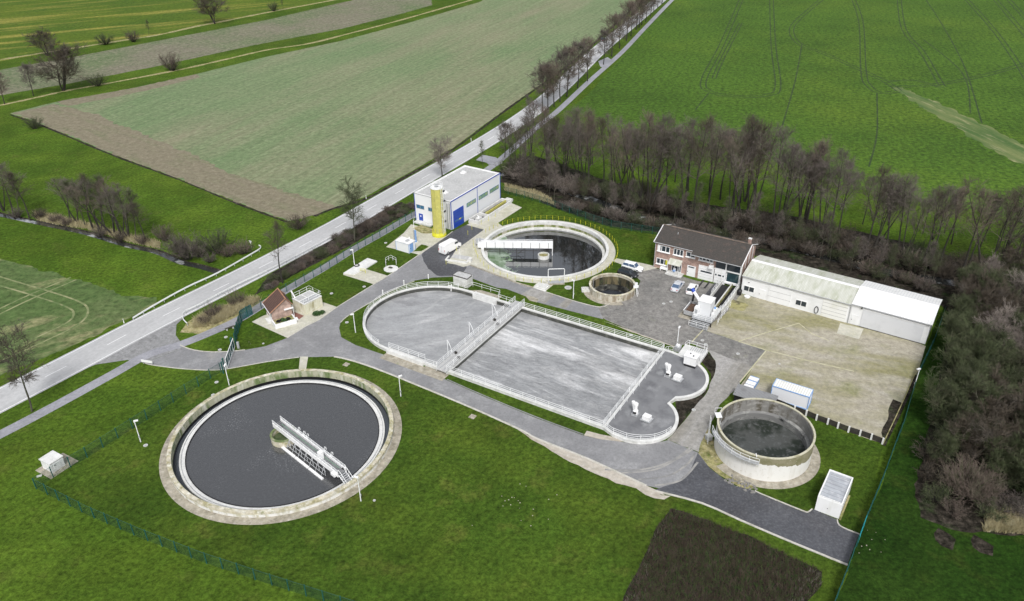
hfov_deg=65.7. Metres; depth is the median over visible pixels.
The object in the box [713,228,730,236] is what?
bare shrub
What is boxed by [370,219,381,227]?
bramble bush
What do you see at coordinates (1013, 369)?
thicket tree
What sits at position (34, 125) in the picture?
bare shrub
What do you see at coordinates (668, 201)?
bare shrub
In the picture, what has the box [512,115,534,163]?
bare tree
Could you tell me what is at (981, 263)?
bare shrub
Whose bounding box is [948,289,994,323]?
thicket tree
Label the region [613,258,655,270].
clarifier path
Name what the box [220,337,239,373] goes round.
sliding gate
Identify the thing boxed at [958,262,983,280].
thicket tree
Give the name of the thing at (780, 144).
bare tree
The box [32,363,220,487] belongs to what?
wire fence
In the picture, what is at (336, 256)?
wire fence
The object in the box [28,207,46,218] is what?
bare shrub
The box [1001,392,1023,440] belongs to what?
thicket tree
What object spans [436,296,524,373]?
footbridge
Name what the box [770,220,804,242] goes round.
bare shrub
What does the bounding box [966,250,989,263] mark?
bare shrub
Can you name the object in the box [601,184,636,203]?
bare shrub
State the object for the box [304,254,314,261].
bramble bush
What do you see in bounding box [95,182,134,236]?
bare tree
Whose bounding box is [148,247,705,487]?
plant drive
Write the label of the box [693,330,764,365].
concrete slab yard
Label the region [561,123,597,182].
bare tree
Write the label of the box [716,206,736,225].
bare shrub
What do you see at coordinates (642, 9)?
avenue tree
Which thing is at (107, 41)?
bare shrub
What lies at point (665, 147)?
bare tree
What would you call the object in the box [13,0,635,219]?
pale field
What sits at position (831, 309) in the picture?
garage door
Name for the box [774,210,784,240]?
bare tree
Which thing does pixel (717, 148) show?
bare tree
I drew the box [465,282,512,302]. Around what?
railing
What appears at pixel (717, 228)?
bare shrub
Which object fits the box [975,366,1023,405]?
thicket tree
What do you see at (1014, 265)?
thicket tree
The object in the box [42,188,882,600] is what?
plant lawn
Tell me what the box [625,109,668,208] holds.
bare tree
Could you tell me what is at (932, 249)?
bare tree
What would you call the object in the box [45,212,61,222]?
bare shrub
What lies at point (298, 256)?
road edge line
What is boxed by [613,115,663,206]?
bare tree
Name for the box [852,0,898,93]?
tractor track
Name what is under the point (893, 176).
bare tree
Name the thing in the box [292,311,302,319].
red paving
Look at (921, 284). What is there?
bare shrub
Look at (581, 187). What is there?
bare shrub
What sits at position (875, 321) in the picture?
wall
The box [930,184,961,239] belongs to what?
bare tree
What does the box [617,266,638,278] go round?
parked car
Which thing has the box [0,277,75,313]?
tractor track
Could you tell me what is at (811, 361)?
yard joint
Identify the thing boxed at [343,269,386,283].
hatch paving
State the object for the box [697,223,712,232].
bare shrub
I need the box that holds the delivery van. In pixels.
[438,238,460,253]
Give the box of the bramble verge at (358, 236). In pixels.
[255,202,411,294]
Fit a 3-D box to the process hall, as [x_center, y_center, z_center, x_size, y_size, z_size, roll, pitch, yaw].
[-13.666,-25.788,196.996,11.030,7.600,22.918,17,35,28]
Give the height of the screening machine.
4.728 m
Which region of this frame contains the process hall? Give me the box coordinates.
[414,165,500,229]
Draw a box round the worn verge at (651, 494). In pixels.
[637,488,668,498]
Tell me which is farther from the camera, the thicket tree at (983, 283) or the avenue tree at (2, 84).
the avenue tree at (2, 84)
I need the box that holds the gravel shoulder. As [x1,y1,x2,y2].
[519,430,663,494]
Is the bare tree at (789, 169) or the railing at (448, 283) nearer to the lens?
the railing at (448, 283)
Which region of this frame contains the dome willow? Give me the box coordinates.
[933,451,1013,508]
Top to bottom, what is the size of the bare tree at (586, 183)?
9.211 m
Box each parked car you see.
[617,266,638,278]
[621,260,643,272]
[670,280,684,292]
[686,283,698,294]
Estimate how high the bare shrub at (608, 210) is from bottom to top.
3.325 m
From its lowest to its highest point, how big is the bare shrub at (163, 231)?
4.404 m
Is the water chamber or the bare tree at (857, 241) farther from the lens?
the bare tree at (857, 241)
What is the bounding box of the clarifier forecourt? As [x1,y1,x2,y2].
[447,203,552,291]
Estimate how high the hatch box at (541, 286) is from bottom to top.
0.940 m
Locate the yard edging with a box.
[883,373,915,443]
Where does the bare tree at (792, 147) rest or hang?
on the wood floor
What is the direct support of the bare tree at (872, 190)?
on the ground at (52, 548)
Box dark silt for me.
[881,399,900,437]
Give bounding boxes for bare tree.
[0,161,25,215]
[0,167,16,210]
[0,170,34,218]
[2,175,25,216]
[46,176,83,221]
[50,177,76,218]
[58,176,129,232]
[59,179,84,224]
[65,177,116,230]
[66,172,96,229]
[83,174,108,231]
[91,184,138,234]
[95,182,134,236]
[116,187,145,235]
[120,200,152,238]
[261,220,286,282]
[478,140,485,163]
[499,124,520,159]
[507,141,517,179]
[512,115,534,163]
[513,123,529,160]
[515,110,553,167]
[519,142,528,182]
[521,97,548,164]
[524,94,531,114]
[528,152,536,183]
[531,103,560,177]
[535,117,558,167]
[537,115,568,175]
[541,146,552,191]
[543,122,577,182]
[546,162,554,190]
[548,117,584,183]
[550,102,589,172]
[550,162,561,199]
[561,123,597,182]
[568,121,609,180]
[569,103,609,196]
[569,174,579,196]
[573,114,584,161]
[579,176,590,210]
[585,117,596,165]
[589,116,616,180]
[596,113,649,184]
[601,122,645,191]
[602,169,614,203]
[607,123,643,202]
[607,181,618,220]
[611,133,632,173]
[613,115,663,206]
[621,121,635,173]
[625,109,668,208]
[625,178,637,212]
[629,179,641,213]
[638,132,688,212]
[643,110,683,211]
[646,118,675,181]
[648,129,687,200]
[649,120,673,181]
[657,186,667,209]
[659,120,706,219]
[661,115,707,217]
[669,181,685,223]
[671,128,687,181]
[673,109,728,223]
[678,193,690,225]
[683,136,698,190]
[689,181,704,216]
[690,117,748,215]
[704,118,733,196]
[710,127,746,199]
[714,113,769,217]
[718,126,778,217]
[719,112,767,211]
[719,196,732,236]
[721,126,767,201]
[732,137,757,202]
[737,118,782,226]
[745,191,765,234]
[746,121,784,203]
[753,203,761,233]
[756,125,800,222]
[768,145,831,224]
[771,142,812,223]
[772,142,806,208]
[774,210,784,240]
[780,197,797,238]
[784,146,846,225]
[785,144,849,244]
[788,138,839,220]
[794,215,805,249]
[800,153,815,208]
[803,134,835,227]
[814,145,863,247]
[817,209,836,256]
[824,157,869,235]
[825,219,840,261]
[826,167,841,212]
[840,173,862,209]
[849,235,861,267]
[855,163,900,257]
[858,236,868,269]
[860,175,878,224]
[861,173,888,219]
[863,175,920,248]
[873,170,913,247]
[874,178,915,250]
[876,235,887,261]
[884,243,900,281]
[890,172,923,255]
[895,184,934,264]
[914,186,956,269]
[921,186,938,233]
[922,239,938,275]
[925,183,963,268]
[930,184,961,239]
[930,250,944,281]
[936,185,977,261]
[949,188,968,244]
[957,187,1003,279]
[960,173,1023,264]
[967,190,1006,264]
[980,197,1007,246]
[992,185,1023,256]
[997,203,1023,258]
[1001,207,1023,253]
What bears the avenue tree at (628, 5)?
on the ground at (52, 548)
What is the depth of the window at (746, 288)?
160.37 m
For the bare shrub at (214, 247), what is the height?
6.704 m
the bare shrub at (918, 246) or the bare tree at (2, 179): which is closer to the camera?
the bare shrub at (918, 246)
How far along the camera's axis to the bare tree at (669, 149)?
188.29 m
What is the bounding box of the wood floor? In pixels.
[500,156,1023,535]
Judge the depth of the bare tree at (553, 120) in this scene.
206.41 m
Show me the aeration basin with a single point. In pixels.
(586, 370)
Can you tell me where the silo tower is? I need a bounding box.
[430,181,446,237]
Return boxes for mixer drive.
[631,400,639,416]
[664,362,671,377]
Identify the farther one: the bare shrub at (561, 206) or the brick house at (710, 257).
the bare shrub at (561, 206)
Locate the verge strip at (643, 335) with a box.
[610,323,673,346]
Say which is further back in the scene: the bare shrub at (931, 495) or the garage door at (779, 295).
the garage door at (779, 295)
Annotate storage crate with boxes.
[746,379,756,388]
[748,376,758,385]
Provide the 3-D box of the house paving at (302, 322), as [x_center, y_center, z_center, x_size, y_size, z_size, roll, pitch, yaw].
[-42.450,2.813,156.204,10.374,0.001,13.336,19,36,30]
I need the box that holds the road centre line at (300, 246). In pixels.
[46,30,622,376]
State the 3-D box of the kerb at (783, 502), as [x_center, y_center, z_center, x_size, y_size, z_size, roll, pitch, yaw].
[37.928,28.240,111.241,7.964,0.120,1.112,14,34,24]
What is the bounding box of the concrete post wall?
[776,399,884,443]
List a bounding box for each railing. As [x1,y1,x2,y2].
[292,286,320,302]
[363,281,458,343]
[388,342,435,364]
[450,366,603,425]
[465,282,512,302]
[476,215,617,282]
[524,302,664,346]
[603,344,663,422]
[603,421,670,439]
[607,346,673,426]
[684,340,707,361]
[692,307,720,321]
[714,282,739,319]
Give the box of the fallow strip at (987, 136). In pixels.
[893,87,1023,163]
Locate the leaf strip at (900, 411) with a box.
[882,375,916,445]
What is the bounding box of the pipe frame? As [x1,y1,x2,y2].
[548,268,564,284]
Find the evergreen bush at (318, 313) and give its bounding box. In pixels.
[312,310,325,315]
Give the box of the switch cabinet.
[683,350,699,368]
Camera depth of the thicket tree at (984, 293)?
146.36 m
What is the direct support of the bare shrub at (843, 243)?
on the wood floor
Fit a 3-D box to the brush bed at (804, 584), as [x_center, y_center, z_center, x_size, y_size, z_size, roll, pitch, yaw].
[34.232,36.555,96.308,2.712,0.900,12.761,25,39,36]
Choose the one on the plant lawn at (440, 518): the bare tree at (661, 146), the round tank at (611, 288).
the round tank at (611, 288)
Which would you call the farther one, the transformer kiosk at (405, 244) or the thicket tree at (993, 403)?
the transformer kiosk at (405, 244)
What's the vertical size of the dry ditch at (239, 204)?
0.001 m
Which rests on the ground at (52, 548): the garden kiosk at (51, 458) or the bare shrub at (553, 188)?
the garden kiosk at (51, 458)
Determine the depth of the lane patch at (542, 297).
162.15 m
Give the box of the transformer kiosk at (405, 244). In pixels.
[395,236,415,253]
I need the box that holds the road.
[0,0,665,412]
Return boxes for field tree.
[20,25,60,55]
[24,34,92,90]
[190,0,233,23]
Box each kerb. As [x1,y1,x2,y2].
[144,357,298,369]
[180,345,244,351]
[287,231,452,337]
[334,356,645,485]
[341,281,413,321]
[447,379,583,434]
[470,265,532,287]
[545,291,609,306]
[655,490,847,565]
[755,490,811,512]
[837,519,859,534]
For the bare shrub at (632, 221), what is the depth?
189.84 m
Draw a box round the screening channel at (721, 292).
[699,280,739,313]
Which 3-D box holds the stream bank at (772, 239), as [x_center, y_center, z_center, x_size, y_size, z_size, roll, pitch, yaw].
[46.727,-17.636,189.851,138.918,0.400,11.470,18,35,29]
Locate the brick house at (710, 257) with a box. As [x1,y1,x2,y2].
[653,224,757,285]
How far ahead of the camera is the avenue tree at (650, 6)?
392.63 m
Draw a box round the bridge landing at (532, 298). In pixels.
[525,295,537,301]
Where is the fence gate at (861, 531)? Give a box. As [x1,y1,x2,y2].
[856,516,866,546]
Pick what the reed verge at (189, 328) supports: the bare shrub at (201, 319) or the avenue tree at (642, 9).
the bare shrub at (201, 319)
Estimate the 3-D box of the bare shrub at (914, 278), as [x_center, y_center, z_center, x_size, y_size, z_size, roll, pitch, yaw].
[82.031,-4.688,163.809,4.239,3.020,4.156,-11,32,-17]
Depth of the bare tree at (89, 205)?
185.01 m
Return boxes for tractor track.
[0,276,88,359]
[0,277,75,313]
[700,0,781,97]
[712,23,741,78]
[782,43,802,124]
[789,0,901,90]
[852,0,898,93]
[868,93,877,166]
[890,80,943,87]
[897,0,945,86]
[899,63,1023,86]
[924,40,970,112]
[926,0,982,122]
[965,0,1023,78]
[994,0,1023,35]
[1007,0,1023,18]
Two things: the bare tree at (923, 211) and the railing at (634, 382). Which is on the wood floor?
the bare tree at (923, 211)
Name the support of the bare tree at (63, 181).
on the ground at (52, 548)
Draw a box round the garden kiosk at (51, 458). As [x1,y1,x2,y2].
[35,450,77,478]
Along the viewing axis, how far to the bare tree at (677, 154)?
209.41 m
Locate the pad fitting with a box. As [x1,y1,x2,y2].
[408,230,417,243]
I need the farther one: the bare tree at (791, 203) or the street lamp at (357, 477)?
the bare tree at (791, 203)
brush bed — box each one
[625,509,822,600]
[789,567,822,600]
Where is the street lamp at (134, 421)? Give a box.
[133,419,140,441]
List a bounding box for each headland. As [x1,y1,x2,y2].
[11,104,334,219]
[57,74,199,105]
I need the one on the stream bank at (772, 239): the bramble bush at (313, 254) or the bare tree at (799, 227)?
the bare tree at (799, 227)
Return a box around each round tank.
[581,273,638,304]
[707,398,819,488]
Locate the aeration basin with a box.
[363,285,708,443]
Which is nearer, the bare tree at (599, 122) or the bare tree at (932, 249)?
the bare tree at (932, 249)
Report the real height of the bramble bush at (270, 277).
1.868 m
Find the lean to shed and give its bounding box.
[733,384,777,400]
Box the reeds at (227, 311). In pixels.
[191,293,262,327]
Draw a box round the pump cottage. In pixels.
[262,288,292,323]
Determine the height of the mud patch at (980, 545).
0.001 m
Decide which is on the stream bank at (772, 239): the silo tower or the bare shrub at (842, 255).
the bare shrub at (842, 255)
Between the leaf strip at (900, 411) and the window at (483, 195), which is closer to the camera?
the leaf strip at (900, 411)
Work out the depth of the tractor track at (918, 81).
297.38 m
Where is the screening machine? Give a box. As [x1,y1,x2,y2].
[689,288,721,330]
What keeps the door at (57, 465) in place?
in the garden kiosk at (51, 458)
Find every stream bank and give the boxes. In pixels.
[0,212,219,270]
[493,171,958,279]
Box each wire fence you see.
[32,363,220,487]
[32,479,352,600]
[233,304,251,344]
[251,211,411,314]
[512,188,658,231]
[835,308,945,600]
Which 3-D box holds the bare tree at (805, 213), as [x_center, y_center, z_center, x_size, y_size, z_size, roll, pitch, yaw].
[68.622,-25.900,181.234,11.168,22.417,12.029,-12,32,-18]
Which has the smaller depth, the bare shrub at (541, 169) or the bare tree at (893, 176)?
the bare tree at (893, 176)
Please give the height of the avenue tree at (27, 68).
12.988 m
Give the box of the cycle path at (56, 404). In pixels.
[0,0,673,438]
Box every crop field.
[0,259,156,375]
[570,0,1023,218]
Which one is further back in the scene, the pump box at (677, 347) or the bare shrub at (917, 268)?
the bare shrub at (917, 268)
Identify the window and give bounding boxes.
[416,204,423,209]
[467,198,475,206]
[479,191,487,199]
[490,184,498,192]
[655,257,667,266]
[657,244,669,253]
[672,248,683,257]
[685,251,695,258]
[698,257,713,263]
[743,285,754,292]
[795,299,806,307]
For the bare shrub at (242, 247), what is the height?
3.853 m
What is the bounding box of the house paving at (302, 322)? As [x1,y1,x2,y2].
[252,302,335,336]
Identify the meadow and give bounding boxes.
[0,0,334,60]
[836,308,1023,600]
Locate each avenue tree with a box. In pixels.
[0,73,10,103]
[18,60,35,95]
[495,119,514,157]
[526,59,558,108]
[533,62,561,111]
[542,46,576,101]
[542,61,564,106]
[557,42,584,96]
[568,37,597,87]
[576,34,599,80]
[595,27,615,64]
[599,12,624,56]
[611,9,628,48]
[619,0,641,40]
[626,4,641,33]
[634,0,649,29]
[636,0,654,21]
[637,0,648,27]
[638,0,651,24]
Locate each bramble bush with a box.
[263,282,275,289]
[265,273,280,282]
[271,280,279,285]
[277,270,289,277]
[288,268,297,275]
[295,257,305,262]
[297,262,305,268]
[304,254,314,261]
[305,250,321,258]
[313,249,333,258]
[326,244,338,252]
[330,232,339,240]
[335,234,352,243]
[343,228,357,234]
[353,228,362,233]
[358,225,372,230]
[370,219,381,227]
[378,213,388,219]
[381,205,395,212]
[393,206,409,214]
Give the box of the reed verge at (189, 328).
[180,299,260,333]
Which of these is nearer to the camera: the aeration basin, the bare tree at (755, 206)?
the aeration basin
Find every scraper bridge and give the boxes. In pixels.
[272,416,352,483]
[476,238,552,255]
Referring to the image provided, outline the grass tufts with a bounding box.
[625,518,674,600]
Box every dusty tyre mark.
[605,448,689,470]
[622,449,692,473]
[638,453,695,479]
[655,462,698,485]
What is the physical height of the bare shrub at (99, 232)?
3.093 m
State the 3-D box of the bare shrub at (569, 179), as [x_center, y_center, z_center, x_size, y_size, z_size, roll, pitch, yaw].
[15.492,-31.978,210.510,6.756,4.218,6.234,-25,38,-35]
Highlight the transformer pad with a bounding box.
[387,224,443,254]
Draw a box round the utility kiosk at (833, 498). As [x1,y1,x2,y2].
[815,469,852,519]
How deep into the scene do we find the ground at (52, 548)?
176.12 m
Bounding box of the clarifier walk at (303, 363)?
[299,357,307,368]
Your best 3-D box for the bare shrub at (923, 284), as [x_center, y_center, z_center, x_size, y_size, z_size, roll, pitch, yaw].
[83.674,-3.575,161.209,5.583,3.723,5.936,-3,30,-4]
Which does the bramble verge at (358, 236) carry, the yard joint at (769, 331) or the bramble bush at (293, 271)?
the bramble bush at (293, 271)
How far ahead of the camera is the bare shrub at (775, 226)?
181.62 m
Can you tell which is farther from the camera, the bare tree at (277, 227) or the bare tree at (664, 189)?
the bare tree at (664, 189)
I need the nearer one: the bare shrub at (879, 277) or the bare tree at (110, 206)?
the bare shrub at (879, 277)
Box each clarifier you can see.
[159,369,401,524]
[475,220,614,283]
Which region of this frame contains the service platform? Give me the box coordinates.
[678,344,707,363]
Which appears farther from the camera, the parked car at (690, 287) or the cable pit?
the cable pit
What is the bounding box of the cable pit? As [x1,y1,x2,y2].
[445,248,471,263]
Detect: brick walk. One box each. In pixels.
[380,353,448,380]
[470,290,501,297]
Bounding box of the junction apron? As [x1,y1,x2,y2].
[88,317,183,367]
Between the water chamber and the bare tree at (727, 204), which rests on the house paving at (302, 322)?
the water chamber
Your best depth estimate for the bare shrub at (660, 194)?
199.99 m
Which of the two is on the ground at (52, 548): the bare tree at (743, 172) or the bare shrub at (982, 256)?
the bare tree at (743, 172)
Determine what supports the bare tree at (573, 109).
on the wood floor
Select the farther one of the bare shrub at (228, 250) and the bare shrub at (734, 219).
the bare shrub at (734, 219)
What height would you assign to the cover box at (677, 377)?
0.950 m
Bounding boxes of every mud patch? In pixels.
[934,528,955,549]
[971,535,993,555]
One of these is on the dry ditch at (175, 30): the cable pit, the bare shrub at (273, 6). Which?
the bare shrub at (273, 6)
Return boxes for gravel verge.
[584,431,620,441]
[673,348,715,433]
[699,426,753,488]
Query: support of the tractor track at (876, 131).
on the crop field at (659, 66)
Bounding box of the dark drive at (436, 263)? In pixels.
[422,225,482,275]
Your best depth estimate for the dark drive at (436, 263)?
177.76 m
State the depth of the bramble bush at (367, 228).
188.94 m
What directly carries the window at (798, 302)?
in the storage hall
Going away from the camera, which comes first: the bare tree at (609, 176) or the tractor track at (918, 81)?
the bare tree at (609, 176)
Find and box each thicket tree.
[920,366,983,430]
[923,421,969,464]
[930,316,996,368]
[931,338,977,379]
[933,318,1015,363]
[933,403,993,450]
[936,374,977,412]
[937,309,979,347]
[937,355,1003,397]
[945,392,1019,466]
[947,357,1017,409]
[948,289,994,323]
[948,294,991,333]
[949,277,995,309]
[950,394,998,427]
[955,266,987,290]
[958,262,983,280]
[961,260,1010,300]
[963,268,1019,320]
[966,363,1023,440]
[968,335,1023,386]
[972,296,1023,359]
[972,301,1015,329]
[972,347,1019,372]
[973,400,1008,449]
[975,285,1023,329]
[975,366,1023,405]
[977,263,1023,302]
[977,266,1021,310]
[978,428,1023,477]
[980,249,1006,274]
[982,440,1023,489]
[987,282,1023,313]
[988,233,1023,273]
[995,348,1023,375]
[996,392,1023,449]
[1000,268,1023,289]
[1001,257,1021,274]
[1001,268,1023,303]
[1001,305,1023,342]
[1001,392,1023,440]
[1002,356,1023,398]
[1002,385,1023,422]
[1007,384,1023,434]
[1010,325,1023,365]
[1014,430,1023,493]
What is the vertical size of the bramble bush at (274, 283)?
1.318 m
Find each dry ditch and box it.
[0,0,333,59]
[0,0,471,105]
[11,115,285,221]
[313,11,628,216]
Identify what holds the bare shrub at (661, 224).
on the wood floor
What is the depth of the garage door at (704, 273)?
165.96 m
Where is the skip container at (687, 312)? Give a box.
[678,301,697,320]
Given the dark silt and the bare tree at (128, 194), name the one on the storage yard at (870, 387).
the dark silt
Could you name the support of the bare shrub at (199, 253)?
on the ground at (52, 548)
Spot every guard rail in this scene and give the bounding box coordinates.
[132,245,260,320]
[182,228,344,325]
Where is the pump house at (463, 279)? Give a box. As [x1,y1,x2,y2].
[453,271,472,288]
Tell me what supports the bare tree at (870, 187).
on the ground at (52, 548)
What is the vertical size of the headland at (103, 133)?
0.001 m
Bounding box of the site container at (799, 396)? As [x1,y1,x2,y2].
[771,378,813,409]
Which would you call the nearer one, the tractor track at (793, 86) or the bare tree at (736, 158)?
the bare tree at (736, 158)
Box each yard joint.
[739,323,798,340]
[740,350,766,381]
[768,350,852,370]
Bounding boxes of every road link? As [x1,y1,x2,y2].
[477,155,500,167]
[598,57,612,67]
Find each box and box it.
[534,280,549,290]
[640,413,653,423]
[671,373,683,382]
[674,344,681,352]
[705,433,712,440]
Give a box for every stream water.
[0,213,218,272]
[499,172,1020,296]
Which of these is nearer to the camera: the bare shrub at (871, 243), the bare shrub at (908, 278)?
the bare shrub at (908, 278)
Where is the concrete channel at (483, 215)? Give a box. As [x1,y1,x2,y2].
[468,197,512,224]
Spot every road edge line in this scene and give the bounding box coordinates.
[0,2,662,411]
[1,4,647,387]
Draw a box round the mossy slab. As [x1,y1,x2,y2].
[728,300,748,310]
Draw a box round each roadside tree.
[0,319,50,411]
[334,175,365,240]
[426,133,453,176]
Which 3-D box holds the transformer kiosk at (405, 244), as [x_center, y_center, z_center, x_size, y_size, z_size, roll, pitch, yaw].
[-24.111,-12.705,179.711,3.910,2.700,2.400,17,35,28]
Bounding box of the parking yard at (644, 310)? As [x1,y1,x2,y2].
[598,268,738,345]
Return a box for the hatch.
[384,265,397,272]
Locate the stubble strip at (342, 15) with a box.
[0,0,431,94]
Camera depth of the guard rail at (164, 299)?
166.28 m
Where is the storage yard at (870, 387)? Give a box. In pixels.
[706,294,925,440]
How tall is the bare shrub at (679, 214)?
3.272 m
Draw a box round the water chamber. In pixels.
[290,290,322,314]
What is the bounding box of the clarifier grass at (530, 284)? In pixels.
[516,281,535,285]
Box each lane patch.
[521,288,553,303]
[558,299,571,307]
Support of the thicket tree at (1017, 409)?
on the wood floor
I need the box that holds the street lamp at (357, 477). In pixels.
[354,475,360,500]
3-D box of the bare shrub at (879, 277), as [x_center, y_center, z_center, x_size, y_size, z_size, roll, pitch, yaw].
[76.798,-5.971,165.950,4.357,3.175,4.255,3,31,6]
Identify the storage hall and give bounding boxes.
[741,255,942,344]
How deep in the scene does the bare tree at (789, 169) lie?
190.24 m
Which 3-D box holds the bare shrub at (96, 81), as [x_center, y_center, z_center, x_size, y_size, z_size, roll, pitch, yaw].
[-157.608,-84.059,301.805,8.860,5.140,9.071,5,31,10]
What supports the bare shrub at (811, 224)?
on the wood floor
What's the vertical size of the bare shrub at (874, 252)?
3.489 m
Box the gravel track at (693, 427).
[667,336,759,451]
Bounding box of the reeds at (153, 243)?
[35,212,161,248]
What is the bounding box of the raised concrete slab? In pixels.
[343,258,376,274]
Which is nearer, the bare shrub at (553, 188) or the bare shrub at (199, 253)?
the bare shrub at (199, 253)
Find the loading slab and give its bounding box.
[837,323,862,338]
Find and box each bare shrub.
[5,206,24,218]
[23,115,43,128]
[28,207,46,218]
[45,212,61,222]
[56,215,72,225]
[82,73,108,85]
[88,226,107,237]
[93,32,114,44]
[107,230,127,242]
[123,30,143,41]
[134,232,150,244]
[149,223,173,240]
[156,229,204,262]
[157,51,181,70]
[165,236,190,252]
[185,239,212,257]
[193,227,239,255]
[197,314,210,324]
[200,251,216,262]
[201,298,222,316]
[215,241,238,256]
[224,290,247,304]
[229,235,255,254]
[267,2,279,10]
[285,212,308,229]
[358,218,372,229]
[491,159,516,176]
[500,153,530,166]
[503,161,533,180]
[508,154,537,172]
[516,171,541,189]
[519,174,533,183]
[522,169,546,183]
[527,159,554,176]
[531,172,551,186]
[540,176,566,191]
[543,173,564,189]
[545,161,569,176]
[554,200,565,209]
[556,182,572,194]
[563,171,581,186]
[564,182,581,195]
[565,198,578,208]
[570,200,584,213]
[570,201,587,210]
[571,178,594,194]
[572,172,598,188]
[577,180,599,196]
[581,200,595,210]
[587,184,606,199]
[589,203,604,213]
[596,179,618,199]
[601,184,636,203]
[601,205,617,217]
[603,207,627,221]
[608,189,626,204]
[608,207,626,218]
[612,183,628,194]
[617,193,632,205]
[622,200,638,211]
[623,212,635,223]
[624,209,643,224]
[626,178,658,194]
[636,191,651,207]
[636,218,650,227]
[638,190,667,212]
[642,214,659,228]
[645,188,671,204]
[653,198,674,214]
[653,217,673,228]
[656,215,671,228]
[658,195,673,208]
[669,218,686,227]
[672,207,689,217]
[679,209,714,229]
[684,221,699,230]
[685,208,711,226]
[689,200,710,214]
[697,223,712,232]
[699,225,717,234]
[700,225,721,234]
[701,209,724,227]
[705,207,730,227]
[710,207,743,227]
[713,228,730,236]
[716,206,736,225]
[721,210,745,227]
[722,221,736,232]
[729,230,759,241]
[730,228,750,240]
[736,209,765,231]
[741,219,763,231]
[753,206,780,225]
[753,233,769,244]
[755,221,779,239]
[756,213,772,226]
[758,222,785,237]
[760,217,805,240]
[766,221,813,243]
[766,234,783,246]
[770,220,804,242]
[771,238,787,251]
[779,239,795,250]
[784,230,821,252]
[787,218,818,237]
[795,225,827,245]
[801,217,837,240]
[802,241,824,255]
[813,247,826,257]
[818,246,831,254]
[822,223,867,250]
[824,228,848,246]
[825,248,841,259]
[832,248,852,262]
[833,240,848,251]
[834,241,855,257]
[837,235,872,252]
[838,233,878,258]
[838,256,859,269]
[845,242,873,260]
[854,258,887,275]
[861,259,883,273]
[867,246,887,259]
[868,252,886,264]
[871,267,890,279]
[872,242,915,264]
[890,268,907,280]
[898,247,933,273]
[899,272,916,283]
[900,250,927,272]
[901,238,931,256]
[901,247,923,261]
[901,271,919,284]
[910,276,930,290]
[910,435,955,465]
[912,272,939,293]
[914,458,946,485]
[917,246,955,263]
[921,480,960,507]
[923,248,952,267]
[928,255,953,269]
[930,257,964,280]
[941,494,972,519]
[949,246,980,267]
[953,254,981,273]
[962,253,1006,272]
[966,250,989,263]
[975,496,1015,522]
[986,483,1023,516]
[1013,497,1023,518]
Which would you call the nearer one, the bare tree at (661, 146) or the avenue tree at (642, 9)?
the bare tree at (661, 146)
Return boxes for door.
[53,460,61,470]
[453,205,463,228]
[671,264,681,272]
[686,265,695,276]
[697,264,713,281]
[713,269,724,283]
[758,289,765,299]
[767,284,791,306]
[820,298,848,321]
[850,314,858,324]
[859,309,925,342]
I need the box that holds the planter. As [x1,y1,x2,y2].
[271,307,297,328]
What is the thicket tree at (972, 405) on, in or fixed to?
on the wood floor
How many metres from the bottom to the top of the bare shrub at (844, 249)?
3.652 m
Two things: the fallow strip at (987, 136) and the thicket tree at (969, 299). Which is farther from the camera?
the fallow strip at (987, 136)
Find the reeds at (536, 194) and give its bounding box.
[504,182,555,204]
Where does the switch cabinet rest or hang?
on the aeration basin
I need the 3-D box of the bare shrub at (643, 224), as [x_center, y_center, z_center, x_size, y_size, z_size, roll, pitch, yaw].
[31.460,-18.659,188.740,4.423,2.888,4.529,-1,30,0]
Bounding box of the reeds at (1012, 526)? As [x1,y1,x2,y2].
[981,504,1023,533]
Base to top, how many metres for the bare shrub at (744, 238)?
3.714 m
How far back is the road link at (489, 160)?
229.40 m
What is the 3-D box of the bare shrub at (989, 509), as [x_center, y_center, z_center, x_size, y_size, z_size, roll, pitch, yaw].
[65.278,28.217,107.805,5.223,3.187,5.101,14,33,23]
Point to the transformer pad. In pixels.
(429, 240)
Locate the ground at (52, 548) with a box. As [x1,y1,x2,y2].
[0,0,1023,600]
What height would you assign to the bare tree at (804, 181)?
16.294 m
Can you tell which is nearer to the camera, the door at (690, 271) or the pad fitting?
the door at (690, 271)
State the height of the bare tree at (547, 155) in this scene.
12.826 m
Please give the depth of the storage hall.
152.30 m
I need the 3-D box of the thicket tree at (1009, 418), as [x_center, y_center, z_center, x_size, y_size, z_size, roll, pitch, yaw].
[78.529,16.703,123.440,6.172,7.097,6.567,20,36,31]
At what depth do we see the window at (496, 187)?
200.83 m
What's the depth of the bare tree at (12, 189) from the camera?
194.35 m
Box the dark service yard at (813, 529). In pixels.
[655,454,858,563]
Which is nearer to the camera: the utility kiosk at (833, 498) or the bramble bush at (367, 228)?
the utility kiosk at (833, 498)
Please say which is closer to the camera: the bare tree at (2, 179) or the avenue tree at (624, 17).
the bare tree at (2, 179)
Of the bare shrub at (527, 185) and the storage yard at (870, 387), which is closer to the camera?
the storage yard at (870, 387)
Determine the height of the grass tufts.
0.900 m

